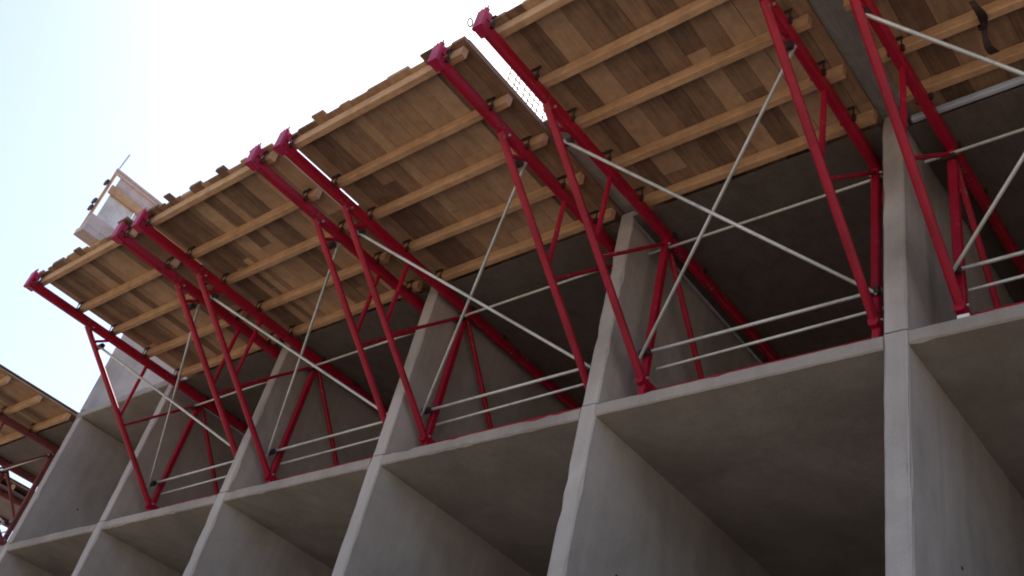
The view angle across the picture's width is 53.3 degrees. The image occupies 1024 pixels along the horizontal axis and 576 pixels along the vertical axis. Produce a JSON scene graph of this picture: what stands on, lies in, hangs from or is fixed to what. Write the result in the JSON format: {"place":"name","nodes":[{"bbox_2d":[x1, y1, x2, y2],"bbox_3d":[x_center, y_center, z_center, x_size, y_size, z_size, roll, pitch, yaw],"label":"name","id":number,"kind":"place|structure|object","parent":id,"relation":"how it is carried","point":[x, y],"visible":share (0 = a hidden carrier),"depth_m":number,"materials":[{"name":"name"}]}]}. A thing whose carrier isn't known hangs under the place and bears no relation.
{"place":"outdoors","nodes":[
{"label":"outdoors","id":0,"kind":"place"},
{"bbox_2d":[0,0,546,540],"label":"sky","id":1,"kind":"structure","parent":0,"point":[186,89],"materials":[{"name":"white"}]},
{"bbox_2d":[0,117,1023,575],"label":"concrete building","id":2,"kind":"structure","parent":0,"point":[896,449],"depth_m":10.75,"materials":[{"name":"grey concrete"}]},
{"bbox_2d":[0,474,34,527],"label":"flying table","id":3,"kind":"object","parent":2,"relation":"on","point":[20,491],"visible":0.2,"depth_m":22.59,"materials":[{"name":"red paint"}]},
{"bbox_2d":[0,364,77,545],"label":"flying table","id":4,"kind":"object","parent":2,"relation":"on","point":[36,423],"visible":0.39,"depth_m":19.38,"materials":[{"name":"red paint"}]},
{"bbox_2d":[23,216,284,510],"bbox_3d":[-3.514,3.277,16.394,2.908,2.688,9.812,-19,-49,37],"label":"flying table","id":5,"kind":"object","parent":2,"relation":"on","point":[141,289],"visible":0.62,"depth_m":15.42,"materials":[{"name":"red paint"}]},
{"bbox_2d":[73,154,200,263],"bbox_3d":[-5.201,-0.716,15.491,0.280,1.621,2.490,-19,-49,37],"label":"deck guard","id":6,"kind":"object","parent":5,"relation":"on","point":[129,197],"visible":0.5,"depth_m":14.91,"materials":[{"name":"metal"}]},
{"bbox_2d":[131,143,430,483],"bbox_3d":[-1.201,2.482,14.568,2.884,2.688,9.812,-19,-49,37],"label":"flying table","id":7,"kind":"object","parent":2,"relation":"on","point":[265,229],"visible":0.59,"depth_m":13.64,"materials":[{"name":"red paint"}]},
{"bbox_2d":[201,264,296,337],"bbox_3d":[-1.677,2.175,16.591,0.300,0.024,8.600,-19,-49,37],"label":"joint board","id":8,"kind":"object","parent":7,"relation":"on","point":[245,298],"depth_m":14.77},
{"bbox_2d":[273,36,624,445],"bbox_3d":[1.096,1.695,12.757,2.933,2.688,9.810,-19,-49,37],"label":"flying table","id":9,"kind":"object","parent":2,"relation":"on","point":[442,162],"visible":0.67,"depth_m":11.85,"materials":[{"name":"red paint"}]},
{"bbox_2d":[358,205,434,274],"bbox_3d":[0.689,1.442,14.825,0.300,0.024,8.400,-19,-49,37],"label":"joint board","id":10,"kind":"object","parent":9,"relation":"on","point":[400,242],"visible":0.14,"depth_m":12.98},
{"bbox_2d":[507,69,544,119],"bbox_3d":[0.459,-1.697,12.977,0.088,2.504,2.010,-19,-49,37],"label":"reinforcement mesh","id":11,"kind":"object","parent":9,"relation":"on","point":[524,92],"visible":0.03,"depth_m":12.92,"materials":[{"name":"metal"}]},
{"bbox_2d":[543,120,638,213],"bbox_3d":[2.999,0.657,13.012,0.300,0.024,8.380,-19,-49,37],"label":"joint board","id":12,"kind":"object","parent":9,"relation":"on","point":[588,164],"visible":0.07,"depth_m":11.29,"materials":[{"name":"grey concrete"}]},
{"bbox_2d":[467,0,883,394],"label":"flying table","id":13,"kind":"object","parent":2,"relation":"on","point":[732,150],"visible":0.75,"depth_m":10.16,"materials":[{"name":"red paint"}]},
{"bbox_2d":[808,0,917,125],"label":"joint board","id":14,"kind":"object","parent":13,"relation":"on","point":[838,20],"depth_m":9.33,"materials":[{"name":"grey concrete"}]},
{"bbox_2d":[843,0,1023,315],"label":"flying table","id":15,"kind":"object","parent":2,"relation":"on","point":[961,91],"visible":0.93,"depth_m":9.12,"materials":[{"name":"red paint"}]},
{"bbox_2d":[969,0,998,54],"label":"strap","id":16,"kind":"object","parent":15,"relation":"attached to","point":[982,17],"visible":0.94,"depth_m":8.64,"materials":[{"name":"fabric"}]},
{"bbox_2d":[957,313,970,318],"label":"spacer block","id":17,"kind":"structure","parent":2,"relation":"on","point":[963,315],"depth_m":7.85,"materials":[{"name":"white plastic"}]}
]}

